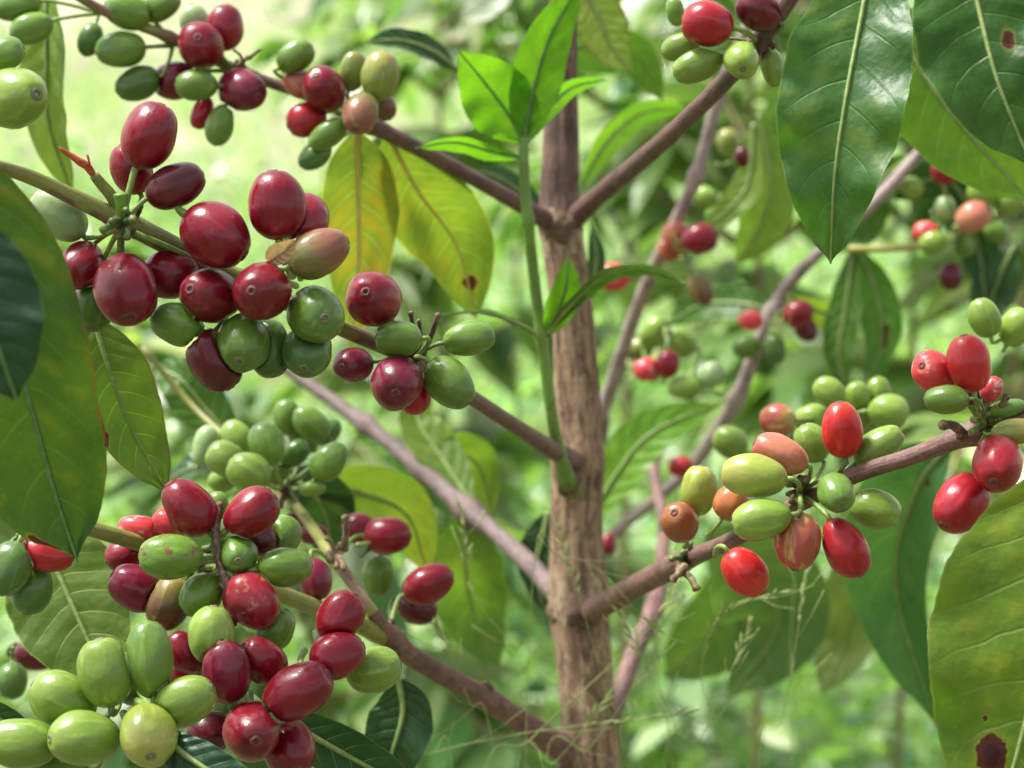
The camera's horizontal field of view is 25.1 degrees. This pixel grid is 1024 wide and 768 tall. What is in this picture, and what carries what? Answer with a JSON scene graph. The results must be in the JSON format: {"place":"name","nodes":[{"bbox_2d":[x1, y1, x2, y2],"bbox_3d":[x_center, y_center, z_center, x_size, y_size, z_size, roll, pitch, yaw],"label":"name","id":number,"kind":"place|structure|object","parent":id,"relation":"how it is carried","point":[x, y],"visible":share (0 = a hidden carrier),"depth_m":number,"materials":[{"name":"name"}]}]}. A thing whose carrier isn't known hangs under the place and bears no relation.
{"place":"outdoors","nodes":[
{"label":"outdoors","id":0,"kind":"place"},
{"bbox_2d":[0,0,1023,767],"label":"ground","id":1,"kind":"structure","parent":0,"point":[250,8],"depth_m":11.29,"materials":[{"name":"plant"}]},
{"bbox_2d":[0,217,350,767],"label":"coffee bush","id":2,"kind":"object","parent":1,"relation":"on","point":[140,335],"visible":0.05,"depth_m":2.67,"materials":[{"name":"green plant"}]},
{"bbox_2d":[15,427,557,767],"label":"coffee bush","id":3,"kind":"object","parent":1,"relation":"on","point":[447,708],"visible":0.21,"depth_m":2.31,"materials":[{"name":"green plant"}]},
{"bbox_2d":[168,0,684,650],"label":"coffee bush","id":4,"kind":"object","parent":1,"relation":"on","point":[494,362],"visible":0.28,"depth_m":2.98,"materials":[{"name":"green plant"}]},
{"bbox_2d":[297,0,722,514],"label":"coffee bush","id":5,"kind":"object","parent":1,"relation":"on","point":[368,12],"visible":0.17,"depth_m":4.30,"materials":[{"name":"green plant"}]},
{"bbox_2d":[0,0,1023,767],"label":"coffee tree","id":6,"kind":"object","parent":1,"relation":"on","point":[410,194],"visible":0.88,"depth_m":0.79,"materials":[{"name":"green plant"}]},
{"bbox_2d":[0,533,32,596],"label":"coffee cherry","id":7,"kind":"object","parent":6,"relation":"attached to","point":[16,570],"visible":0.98,"depth_m":0.56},
{"bbox_2d":[0,230,44,403],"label":"coffee leaf","id":8,"kind":"object","parent":6,"relation":"attached to","point":[22,315],"visible":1,"depth_m":0.44,"materials":[{"name":"plant"}]},
{"bbox_2d":[0,68,48,128],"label":"coffee cherry","id":9,"kind":"object","parent":6,"relation":"attached to","point":[24,98],"visible":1,"depth_m":0.53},
{"bbox_2d":[0,718,53,767],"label":"coffee cherry","id":10,"kind":"object","parent":6,"relation":"attached to","point":[23,743],"visible":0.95,"depth_m":0.54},
{"bbox_2d":[10,538,52,615],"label":"coffee cherry","id":11,"kind":"object","parent":6,"relation":"attached to","point":[33,596],"visible":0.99,"depth_m":0.56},
{"bbox_2d":[19,2,73,187],"bbox_3d":[-0.144,-0.093,0.727,0.026,0.074,0.014,11,16,41],"label":"coffee leaf","id":12,"kind":"object","parent":6,"relation":"attached to","point":[44,60],"visible":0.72,"depth_m":0.72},
{"bbox_2d":[0,167,106,561],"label":"coffee leaf","id":13,"kind":"object","parent":6,"relation":"attached to","point":[53,457],"visible":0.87,"depth_m":0.52,"materials":[{"name":"plant"}]},
{"bbox_2d":[9,12,99,44],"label":"coffee cherry","id":14,"kind":"object","parent":6,"relation":"attached to","point":[30,28],"visible":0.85,"depth_m":0.70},
{"bbox_2d":[4,536,130,675],"bbox_3d":[-0.124,0.064,0.646,0.039,0.049,0.019,5,13,22],"label":"coffee leaf","id":15,"kind":"object","parent":6,"relation":"attached to","point":[71,620],"visible":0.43,"depth_m":0.65,"materials":[{"name":"plant"}]},
{"bbox_2d":[28,669,110,725],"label":"coffee cherry","id":16,"kind":"object","parent":6,"relation":"attached to","point":[54,695],"visible":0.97,"depth_m":0.55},
{"bbox_2d":[30,189,112,241],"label":"coffee cherry","id":17,"kind":"object","parent":6,"relation":"attached to","point":[66,222],"visible":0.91,"depth_m":0.55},
{"bbox_2d":[63,236,107,289],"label":"coffee cherry","id":18,"kind":"object","parent":6,"relation":"attached to","point":[84,260],"visible":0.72,"depth_m":0.55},
{"bbox_2d":[47,709,126,765],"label":"coffee cherry","id":19,"kind":"object","parent":6,"relation":"attached to","point":[82,737],"visible":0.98,"depth_m":0.54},
{"bbox_2d":[76,637,131,716],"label":"coffee cherry","id":20,"kind":"object","parent":6,"relation":"attached to","point":[104,676],"visible":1,"depth_m":0.54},
{"bbox_2d":[92,239,157,325],"bbox_3d":[-0.093,-0.024,0.551,0.015,0.015,0.025,-31,47,15],"label":"coffee cherry","id":21,"kind":"object","parent":6,"relation":"attached to","point":[125,290],"visible":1,"depth_m":0.54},
{"bbox_2d":[87,324,170,489],"bbox_3d":[-0.103,0.006,0.604,0.024,0.049,0.009,-5,13,-22],"label":"coffee leaf","id":22,"kind":"object","parent":6,"relation":"attached to","point":[129,403],"visible":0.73,"depth_m":0.60,"materials":[{"name":"plant"}]},
{"bbox_2d":[95,31,171,67],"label":"coffee cherry","id":23,"kind":"object","parent":6,"relation":"attached to","point":[120,49],"visible":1,"depth_m":0.71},
{"bbox_2d":[104,0,162,30],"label":"coffee cherry","id":24,"kind":"object","parent":6,"relation":"attached to","point":[131,15],"visible":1,"depth_m":0.71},
{"bbox_2d":[115,46,174,100],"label":"coffee cherry","id":25,"kind":"object","parent":6,"relation":"attached to","point":[138,83],"visible":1,"depth_m":0.71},
{"bbox_2d":[120,101,177,203],"bbox_3d":[-0.090,-0.053,0.552,0.013,0.032,0.014,22,-2,-22],"label":"coffee cherry","id":26,"kind":"object","parent":6,"relation":"attached to","point":[148,135],"visible":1,"depth_m":0.55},
{"bbox_2d":[120,697,177,767],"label":"coffee cherry","id":27,"kind":"object","parent":6,"relation":"attached to","point":[148,735],"visible":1,"depth_m":0.53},
{"bbox_2d":[125,620,173,703],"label":"coffee cherry","id":28,"kind":"object","parent":6,"relation":"attached to","point":[149,649],"visible":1,"depth_m":0.55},
{"bbox_2d":[107,564,194,612],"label":"coffee cherry","id":29,"kind":"object","parent":6,"relation":"attached to","point":[131,587],"visible":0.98,"depth_m":0.59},
{"bbox_2d":[145,578,186,630],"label":"coffee cherry","id":30,"kind":"object","parent":6,"relation":"attached to","point":[164,610],"visible":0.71,"depth_m":0.58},
{"bbox_2d":[129,162,205,214],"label":"coffee cherry","id":31,"kind":"object","parent":6,"relation":"attached to","point":[171,186],"visible":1,"depth_m":0.55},
{"bbox_2d":[133,230,209,298],"bbox_3d":[-0.082,-0.029,0.559,0.018,0.020,0.012,-11,49,-8],"label":"coffee cherry","id":32,"kind":"object","parent":6,"relation":"attached to","point":[173,268],"visible":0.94,"depth_m":0.56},
{"bbox_2d":[138,534,213,579],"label":"coffee cherry","id":33,"kind":"object","parent":6,"relation":"attached to","point":[169,556],"visible":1,"depth_m":0.57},
{"bbox_2d":[154,675,216,727],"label":"coffee cherry","id":34,"kind":"object","parent":6,"relation":"attached to","point":[186,701],"visible":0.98,"depth_m":0.54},
{"bbox_2d":[161,478,216,552],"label":"coffee cherry","id":35,"kind":"object","parent":6,"relation":"attached to","point":[190,507],"visible":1,"depth_m":0.58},
{"bbox_2d":[150,302,228,346],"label":"coffee cherry","id":36,"kind":"object","parent":6,"relation":"attached to","point":[178,324],"visible":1,"depth_m":0.55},
{"bbox_2d":[175,69,223,100],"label":"coffee cherry","id":37,"kind":"object","parent":6,"relation":"attached to","point":[195,85],"visible":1,"depth_m":0.71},
{"bbox_2d":[177,21,224,68],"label":"coffee cherry","id":38,"kind":"object","parent":6,"relation":"attached to","point":[200,45],"visible":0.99,"depth_m":0.71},
{"bbox_2d":[179,564,223,616],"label":"coffee cherry","id":39,"kind":"object","parent":6,"relation":"attached to","point":[198,591],"visible":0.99,"depth_m":0.58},
{"bbox_2d":[165,731,246,767],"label":"coffee leaf","id":40,"kind":"object","parent":6,"relation":"attached to","point":[191,751],"visible":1,"depth_m":0.54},
{"bbox_2d":[179,268,237,322],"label":"coffee cherry","id":41,"kind":"object","parent":6,"relation":"attached to","point":[205,295],"visible":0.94,"depth_m":0.55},
{"bbox_2d":[188,605,234,661],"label":"coffee cherry","id":42,"kind":"object","parent":6,"relation":"attached to","point":[210,626],"visible":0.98,"depth_m":0.56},
{"bbox_2d":[175,201,250,268],"bbox_3d":[-0.072,-0.036,0.552,0.016,0.016,0.021,-7,14,-30],"label":"coffee cherry","id":43,"kind":"object","parent":6,"relation":"attached to","point":[213,234],"visible":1,"depth_m":0.55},
{"bbox_2d":[185,318,241,392],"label":"coffee cherry","id":44,"kind":"object","parent":6,"relation":"attached to","point":[210,369],"visible":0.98,"depth_m":0.55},
{"bbox_2d":[206,4,243,67],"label":"coffee cherry","id":45,"kind":"object","parent":6,"relation":"attached to","point":[226,20],"visible":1,"depth_m":0.72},
{"bbox_2d":[202,639,250,710],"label":"coffee cherry","id":46,"kind":"object","parent":6,"relation":"attached to","point":[226,668],"visible":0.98,"depth_m":0.56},
{"bbox_2d":[212,535,257,574],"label":"coffee cherry","id":47,"kind":"object","parent":6,"relation":"attached to","point":[239,554],"visible":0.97,"depth_m":0.58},
{"bbox_2d":[217,68,266,110],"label":"coffee cherry","id":48,"kind":"object","parent":6,"relation":"attached to","point":[243,89],"visible":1,"depth_m":0.71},
{"bbox_2d":[216,313,269,372],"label":"coffee cherry","id":49,"kind":"object","parent":6,"relation":"attached to","point":[243,343],"visible":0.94,"depth_m":0.55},
{"bbox_2d":[212,565,279,630],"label":"coffee cherry","id":50,"kind":"object","parent":6,"relation":"attached to","point":[250,599],"visible":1,"depth_m":0.57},
{"bbox_2d":[211,486,280,550],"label":"coffee cherry","id":51,"kind":"object","parent":6,"relation":"attached to","point":[251,511],"visible":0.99,"depth_m":0.58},
{"bbox_2d":[222,697,280,762],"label":"coffee cherry","id":52,"kind":"object","parent":6,"relation":"attached to","point":[251,730],"visible":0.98,"depth_m":0.56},
{"bbox_2d":[226,452,280,490],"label":"coffee cherry","id":53,"kind":"object","parent":6,"relation":"attached to","point":[244,470],"visible":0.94,"depth_m":0.70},
{"bbox_2d":[232,262,291,319],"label":"coffee cherry","id":54,"kind":"object","parent":6,"relation":"attached to","point":[261,290],"visible":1,"depth_m":0.54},
{"bbox_2d":[240,637,287,685],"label":"coffee cherry","id":55,"kind":"object","parent":6,"relation":"attached to","point":[268,659],"visible":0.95,"depth_m":0.57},
{"bbox_2d":[248,422,284,488],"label":"coffee cherry","id":56,"kind":"object","parent":6,"relation":"attached to","point":[266,441],"visible":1,"depth_m":0.72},
{"bbox_2d":[248,169,306,279],"bbox_3d":[-0.057,-0.038,0.556,0.014,0.029,0.020,-4,12,-16],"label":"coffee cherry","id":57,"kind":"object","parent":6,"relation":"attached to","point":[277,206],"visible":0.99,"depth_m":0.55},
{"bbox_2d":[245,547,312,587],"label":"coffee cherry","id":58,"kind":"object","parent":6,"relation":"attached to","point":[285,567],"visible":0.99,"depth_m":0.58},
{"bbox_2d":[245,694,315,767],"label":"coffee cherry","id":59,"kind":"object","parent":6,"relation":"attached to","point":[295,747],"visible":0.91,"depth_m":0.56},
{"bbox_2d":[246,661,333,721],"bbox_3d":[-0.058,0.075,0.566,0.031,0.016,0.015,8,15,34],"label":"coffee cherry","id":60,"kind":"object","parent":6,"relation":"attached to","point":[298,691],"visible":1,"depth_m":0.56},
{"bbox_2d":[282,330,331,377],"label":"coffee cherry","id":61,"kind":"object","parent":6,"relation":"attached to","point":[302,358],"visible":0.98,"depth_m":0.55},
{"bbox_2d":[289,406,333,484],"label":"coffee cherry","id":62,"kind":"object","parent":6,"relation":"attached to","point":[310,423],"visible":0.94,"depth_m":0.74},
{"bbox_2d":[280,228,349,288],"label":"coffee cherry","id":63,"kind":"object","parent":6,"relation":"attached to","point":[319,253],"visible":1,"depth_m":0.55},
{"bbox_2d":[286,285,344,343],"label":"coffee cherry","id":64,"kind":"object","parent":6,"relation":"attached to","point":[315,314],"visible":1,"depth_m":0.55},
{"bbox_2d":[289,442,347,490],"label":"coffee cherry","id":65,"kind":"object","parent":6,"relation":"attached to","point":[327,463],"visible":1,"depth_m":0.72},
{"bbox_2d":[301,65,346,114],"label":"coffee cherry","id":66,"kind":"object","parent":6,"relation":"attached to","point":[323,88],"visible":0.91,"depth_m":0.71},
{"bbox_2d":[297,632,365,680],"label":"coffee cherry","id":67,"kind":"object","parent":6,"relation":"attached to","point":[340,655],"visible":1,"depth_m":0.57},
{"bbox_2d":[312,589,365,641],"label":"coffee cherry","id":68,"kind":"object","parent":6,"relation":"attached to","point":[342,610],"visible":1,"depth_m":0.57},
{"bbox_2d":[300,713,404,767],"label":"coffee leaf","id":69,"kind":"object","parent":6,"relation":"attached to","point":[339,745],"visible":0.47,"depth_m":0.59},
{"bbox_2d":[332,347,381,381],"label":"coffee cherry","id":70,"kind":"object","parent":6,"relation":"attached to","point":[353,364],"visible":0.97,"depth_m":0.58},
{"bbox_2d":[342,92,378,134],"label":"coffee cherry","id":71,"kind":"object","parent":6,"relation":"attached to","point":[360,111],"visible":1,"depth_m":0.70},
{"bbox_2d":[345,271,401,326],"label":"coffee cherry","id":72,"kind":"object","parent":6,"relation":"attached to","point":[373,298],"visible":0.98,"depth_m":0.58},
{"bbox_2d":[345,646,401,693],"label":"coffee cherry","id":73,"kind":"object","parent":6,"relation":"attached to","point":[378,670],"visible":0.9,"depth_m":0.58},
{"bbox_2d":[359,548,393,596],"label":"coffee cherry","id":74,"kind":"object","parent":6,"relation":"attached to","point":[377,574],"visible":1,"depth_m":0.73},
{"bbox_2d":[348,517,411,554],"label":"coffee cherry","id":75,"kind":"object","parent":6,"relation":"attached to","point":[387,535],"visible":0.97,"depth_m":0.72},
{"bbox_2d":[360,50,399,101],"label":"coffee cherry","id":76,"kind":"object","parent":6,"relation":"attached to","point":[380,74],"visible":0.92,"depth_m":0.71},
{"bbox_2d":[370,357,423,410],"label":"coffee cherry","id":77,"kind":"object","parent":6,"relation":"attached to","point":[396,383],"visible":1,"depth_m":0.57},
{"bbox_2d":[375,321,430,355],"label":"coffee cherry","id":78,"kind":"object","parent":6,"relation":"attached to","point":[399,338],"visible":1,"depth_m":0.58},
{"bbox_2d":[389,563,454,622],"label":"coffee cherry","id":79,"kind":"object","parent":6,"relation":"attached to","point":[428,584],"visible":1,"depth_m":0.71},
{"bbox_2d":[413,354,474,408],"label":"coffee cherry","id":80,"kind":"object","parent":6,"relation":"attached to","point":[448,382],"visible":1,"depth_m":0.58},
{"bbox_2d":[419,320,495,355],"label":"coffee cherry","id":81,"kind":"object","parent":6,"relation":"attached to","point":[469,337],"visible":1,"depth_m":0.59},
{"bbox_2d":[660,501,698,548],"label":"coffee cherry","id":82,"kind":"object","parent":6,"relation":"attached to","point":[679,521],"visible":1,"depth_m":0.60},
{"bbox_2d":[680,465,717,517],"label":"coffee cherry","id":83,"kind":"object","parent":6,"relation":"attached to","point":[699,488],"visible":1,"depth_m":0.61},
{"bbox_2d":[672,43,755,83],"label":"coffee cherry","id":84,"kind":"object","parent":6,"relation":"attached to","point":[696,65],"visible":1,"depth_m":0.62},
{"bbox_2d":[681,0,757,46],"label":"coffee cherry","id":85,"kind":"object","parent":6,"relation":"attached to","point":[706,23],"visible":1,"depth_m":0.62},
{"bbox_2d":[712,544,769,597],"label":"coffee cherry","id":86,"kind":"object","parent":6,"relation":"attached to","point":[745,572],"visible":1,"depth_m":0.58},
{"bbox_2d":[723,41,758,79],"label":"coffee cherry","id":87,"kind":"object","parent":6,"relation":"attached to","point":[741,60],"visible":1,"depth_m":0.62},
{"bbox_2d":[734,0,785,36],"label":"coffee cherry","id":88,"kind":"object","parent":6,"relation":"attached to","point":[760,15],"visible":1,"depth_m":0.63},
{"bbox_2d":[721,453,802,496],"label":"coffee cherry","id":89,"kind":"object","parent":6,"relation":"attached to","point":[752,475],"visible":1,"depth_m":0.57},
{"bbox_2d":[731,497,803,541],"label":"coffee cherry","id":90,"kind":"object","parent":6,"relation":"attached to","point":[757,520],"visible":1,"depth_m":0.57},
{"bbox_2d":[752,432,812,485],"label":"coffee cherry","id":91,"kind":"object","parent":6,"relation":"attached to","point":[789,455],"visible":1,"depth_m":0.58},
{"bbox_2d":[773,493,821,570],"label":"coffee cherry","id":92,"kind":"object","parent":6,"relation":"attached to","point":[797,542],"visible":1,"depth_m":0.57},
{"bbox_2d":[804,472,855,512],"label":"coffee cherry","id":93,"kind":"object","parent":6,"relation":"attached to","point":[836,493],"visible":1,"depth_m":0.57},
{"bbox_2d":[803,495,871,578],"bbox_3d":[0.080,0.039,0.585,0.012,0.018,0.028,-9,15,-37],"label":"coffee cherry","id":94,"kind":"object","parent":6,"relation":"attached to","point":[846,548],"visible":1,"depth_m":0.57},
{"bbox_2d":[813,401,862,486],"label":"coffee cherry","id":95,"kind":"object","parent":6,"relation":"attached to","point":[842,432],"visible":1,"depth_m":0.58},
{"bbox_2d":[776,0,912,263],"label":"coffee leaf","id":96,"kind":"object","parent":6,"relation":"attached to","point":[844,87],"visible":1,"depth_m":0.54,"materials":[{"name":"plant"}]},
{"bbox_2d":[842,425,904,471],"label":"coffee cherry","id":97,"kind":"object","parent":6,"relation":"attached to","point":[881,441],"visible":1,"depth_m":0.58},
{"bbox_2d":[849,488,901,529],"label":"coffee cherry","id":98,"kind":"object","parent":6,"relation":"attached to","point":[874,509],"visible":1,"depth_m":0.58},
{"bbox_2d":[857,394,908,426],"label":"coffee cherry","id":99,"kind":"object","parent":6,"relation":"attached to","point":[886,409],"visible":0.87,"depth_m":0.76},
{"bbox_2d":[911,350,977,416],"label":"coffee cherry","id":100,"kind":"object","parent":6,"relation":"attached to","point":[929,370],"visible":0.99,"depth_m":0.55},
{"bbox_2d":[924,385,985,420],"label":"coffee cherry","id":101,"kind":"object","parent":6,"relation":"attached to","point":[946,399],"visible":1,"depth_m":0.54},
{"bbox_2d":[933,436,989,533],"bbox_3d":[0.112,0.024,0.553,0.014,0.013,0.030,24,58,39],"label":"coffee cherry","id":102,"kind":"object","parent":6,"relation":"attached to","point":[961,504],"visible":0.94,"depth_m":0.55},
{"bbox_2d":[900,7,1023,199],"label":"coffee leaf","id":103,"kind":"object","parent":6,"relation":"attached to","point":[935,133],"visible":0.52,"depth_m":0.72,"materials":[{"name":"plant"}]},
{"bbox_2d":[912,0,1023,162],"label":"coffee leaf","id":104,"kind":"object","parent":6,"relation":"attached to","point":[970,55],"visible":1,"depth_m":0.51,"materials":[{"name":"plant"}]},
{"bbox_2d":[946,334,990,426],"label":"coffee cherry","id":105,"kind":"object","parent":6,"relation":"attached to","point":[968,361],"visible":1,"depth_m":0.54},
{"bbox_2d":[927,479,1023,767],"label":"coffee leaf","id":106,"kind":"object","parent":6,"relation":"attached to","point":[975,635],"visible":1,"depth_m":0.52,"materials":[{"name":"plant"}]},
{"bbox_2d":[968,297,1002,343],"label":"coffee cherry","id":107,"kind":"object","parent":6,"relation":"attached to","point":[984,318],"visible":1,"depth_m":0.66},
{"bbox_2d":[972,428,1022,492],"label":"coffee cherry","id":108,"kind":"object","parent":6,"relation":"attached to","point":[997,463],"visible":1,"depth_m":0.54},
{"bbox_2d":[0,0,1023,767],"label":"undergrowth","id":109,"kind":"object","parent":1,"relation":"on","point":[692,696],"visible":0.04,"depth_m":3.58,"materials":[{"name":"green plant"}]},
{"bbox_2d":[288,0,860,767],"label":"coffee bush","id":110,"kind":"object","parent":1,"relation":"on","point":[674,162],"visible":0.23,"depth_m":2.43,"materials":[{"name":"green plant"}]},
{"bbox_2d":[385,0,1023,767],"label":"coffee bush","id":111,"kind":"object","parent":1,"relation":"on","point":[649,220],"visible":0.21,"depth_m":2.17,"materials":[{"name":"green plant"}]},
{"bbox_2d":[578,0,1023,767],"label":"coffee bush","id":112,"kind":"object","parent":1,"relation":"on","point":[918,210],"visible":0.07,"depth_m":2.34,"materials":[{"name":"green plant"}]},
{"bbox_2d":[597,0,1023,572],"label":"coffee bush","id":113,"kind":"object","parent":1,"relation":"on","point":[808,367],"visible":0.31,"depth_m":1.96,"materials":[{"name":"green plant"}]},
{"bbox_2d":[600,24,1023,538],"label":"coffee tree","id":114,"kind":"object","parent":1,"relation":"on","point":[754,198],"visible":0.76,"depth_m":1.00,"materials":[{"name":"green plant"}]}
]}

